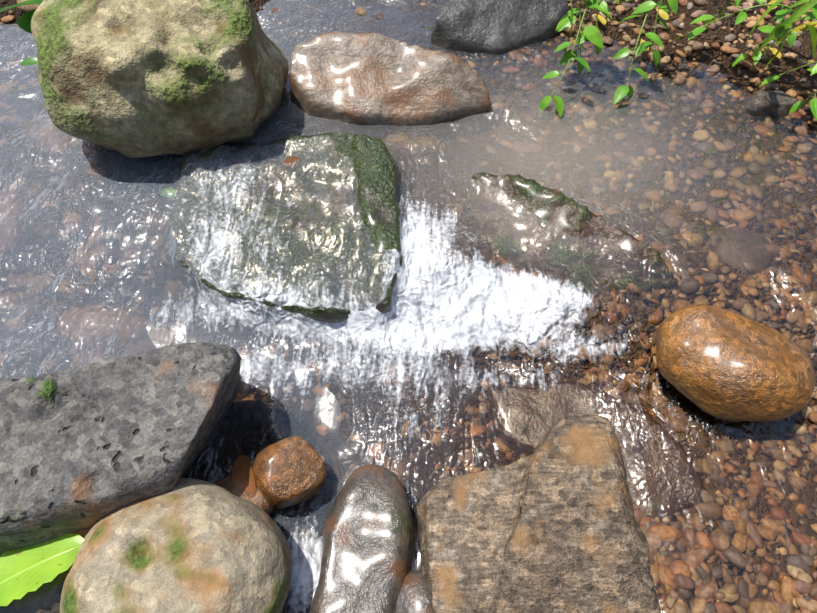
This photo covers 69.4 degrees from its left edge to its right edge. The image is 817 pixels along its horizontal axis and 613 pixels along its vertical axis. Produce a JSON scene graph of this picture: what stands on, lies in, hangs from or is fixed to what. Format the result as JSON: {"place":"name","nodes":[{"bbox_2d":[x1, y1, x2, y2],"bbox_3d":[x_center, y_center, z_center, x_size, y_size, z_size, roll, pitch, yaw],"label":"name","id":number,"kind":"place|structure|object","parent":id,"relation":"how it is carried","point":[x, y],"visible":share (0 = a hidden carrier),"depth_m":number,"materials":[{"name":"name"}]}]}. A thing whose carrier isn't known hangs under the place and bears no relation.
{"place":"outdoors","nodes":[
{"label":"outdoors","id":0,"kind":"place"},
{"bbox_2d":[0,0,816,612],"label":"stream water","id":1,"kind":"structure","parent":0,"point":[506,330],"depth_m":1.24,"materials":[{"name":"clear liquid"}]},
{"bbox_2d":[0,0,173,190],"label":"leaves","id":2,"kind":"object","parent":1,"relation":"on","point":[23,21],"visible":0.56,"depth_m":1.33,"materials":[{"name":"green plant"}]},
{"bbox_2d":[0,0,816,582],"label":"soil","id":3,"kind":"structure","parent":0,"point":[718,34],"depth_m":1.62,"materials":[{"name":"brown soil"}]},
{"bbox_2d":[0,568,68,612],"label":"rock","id":4,"kind":"object","parent":3,"relation":"on","point":[44,598],"visible":0.08,"depth_m":0.86,"materials":[{"name":"grey stone"}]},
{"bbox_2d":[0,533,84,605],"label":"leaf","id":5,"kind":"object","parent":4,"relation":"on","point":[24,571],"visible":0.88,"depth_m":0.86,"materials":[{"name":"green plant"}]},
{"bbox_2d":[0,342,241,554],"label":"boulder","id":6,"kind":"object","parent":3,"relation":"on","point":[87,447],"visible":0.77,"depth_m":0.89,"materials":[{"name":"grey stone"}]},
{"bbox_2d":[31,0,288,157],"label":"boulder","id":7,"kind":"object","parent":3,"relation":"on","point":[137,78],"visible":0.98,"depth_m":1.23,"materials":[{"name":"beige stone"}]},
{"bbox_2d":[60,478,291,612],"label":"rock","id":8,"kind":"object","parent":3,"relation":"on","point":[187,545],"visible":0.94,"depth_m":0.84,"materials":[{"name":"beige stone"}]},
{"bbox_2d":[71,156,297,537],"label":"dead leaves","id":9,"kind":"object","parent":3,"relation":"on","point":[242,471],"visible":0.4,"depth_m":1.02,"materials":[{"name":"brown plant"}]},
{"bbox_2d":[213,476,273,514],"bbox_3d":[-0.296,0.340,1.030,0.129,0.067,0.085,-13,59,-8],"label":"rock","id":10,"kind":"object","parent":3,"relation":"on","point":[258,499],"visible":0.23,"depth_m":1.01,"materials":[{"name":"brown stone"}]},
{"bbox_2d":[252,435,325,508],"bbox_3d":[-0.209,0.290,1.035,0.117,0.099,0.110,-26,62,-16],"label":"rock","id":11,"kind":"object","parent":3,"relation":"on","point":[289,471],"visible":1,"depth_m":1.00,"materials":[{"name":"brown stone"}]},
{"bbox_2d":[178,132,402,322],"bbox_3d":[-0.280,-0.157,1.374,0.548,0.270,0.514,1,58,1],"label":"mossy rock","id":12,"kind":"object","parent":3,"relation":"on","point":[375,165],"depth_m":1.28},
{"bbox_2d":[310,464,414,612],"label":"rock","id":13,"kind":"object","parent":3,"relation":"on","point":[368,543],"visible":0.98,"depth_m":0.95,"materials":[{"name":"grey stone"}]},
{"bbox_2d":[290,31,490,125],"bbox_3d":[-0.044,-0.530,1.538,0.568,0.281,0.261,1,58,1],"label":"rock","id":14,"kind":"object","parent":3,"relation":"on","point":[363,78],"depth_m":1.45,"materials":[{"name":"brown stone"}]},
{"bbox_2d":[0,0,816,612],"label":"gravel pebbles","id":15,"kind":"object","parent":3,"relation":"on","point":[798,588],"visible":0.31,"depth_m":1.52,"materials":[{"name":"brown gravel"}]},
{"bbox_2d":[595,0,816,58],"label":"yellow leaves","id":16,"kind":"object","parent":15,"relation":"on","point":[665,16],"visible":0.69,"depth_m":1.54,"materials":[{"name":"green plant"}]},
{"bbox_2d":[745,0,816,71],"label":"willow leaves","id":17,"kind":"object","parent":15,"relation":"on","point":[788,21],"visible":0.98,"depth_m":1.37,"materials":[{"name":"green plant"}]},
{"bbox_2d":[395,570,432,612],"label":"rock","id":18,"kind":"object","parent":3,"relation":"on","point":[415,595],"visible":0.54,"depth_m":0.91,"materials":[{"name":"brown stone"}]},
{"bbox_2d":[417,413,660,612],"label":"rock","id":19,"kind":"object","parent":3,"relation":"on","point":[549,525],"visible":0.92,"depth_m":0.85,"materials":[{"name":"stone"}]},
{"bbox_2d":[472,172,664,262],"bbox_3d":[0.328,-0.095,1.339,0.532,0.247,0.236,25,61,15],"label":"rock","id":20,"kind":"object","parent":3,"relation":"on","point":[561,211],"depth_m":1.28,"materials":[{"name":"grey stone"}]},
{"bbox_2d":[539,0,816,120],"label":"vine","id":21,"kind":"object","parent":3,"relation":"on","point":[591,33],"depth_m":1.46,"materials":[{"name":"green plant"}]},
{"bbox_2d":[656,304,815,421],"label":"rock","id":22,"kind":"object","parent":3,"relation":"on","point":[718,362],"visible":1,"depth_m":1.07,"materials":[{"name":"brown stone"}]},
{"bbox_2d":[744,90,799,115],"bbox_3d":[0.917,-0.506,1.505,0.140,0.084,0.082,1,58,1],"label":"rock","id":23,"kind":"object","parent":3,"relation":"on","point":[764,102],"visible":0.6,"depth_m":1.47,"materials":[{"name":"grey stone"}]},
{"bbox_2d":[17,0,800,412],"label":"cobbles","id":24,"kind":"object","parent":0,"point":[29,8],"visible":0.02,"depth_m":1.67,"materials":[{"name":"brown stone"}]},
{"bbox_2d":[430,0,568,54],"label":"rock","id":25,"kind":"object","parent":24,"relation":"on","point":[496,27],"depth_m":1.60,"materials":[{"name":"grey stone"}]}
]}

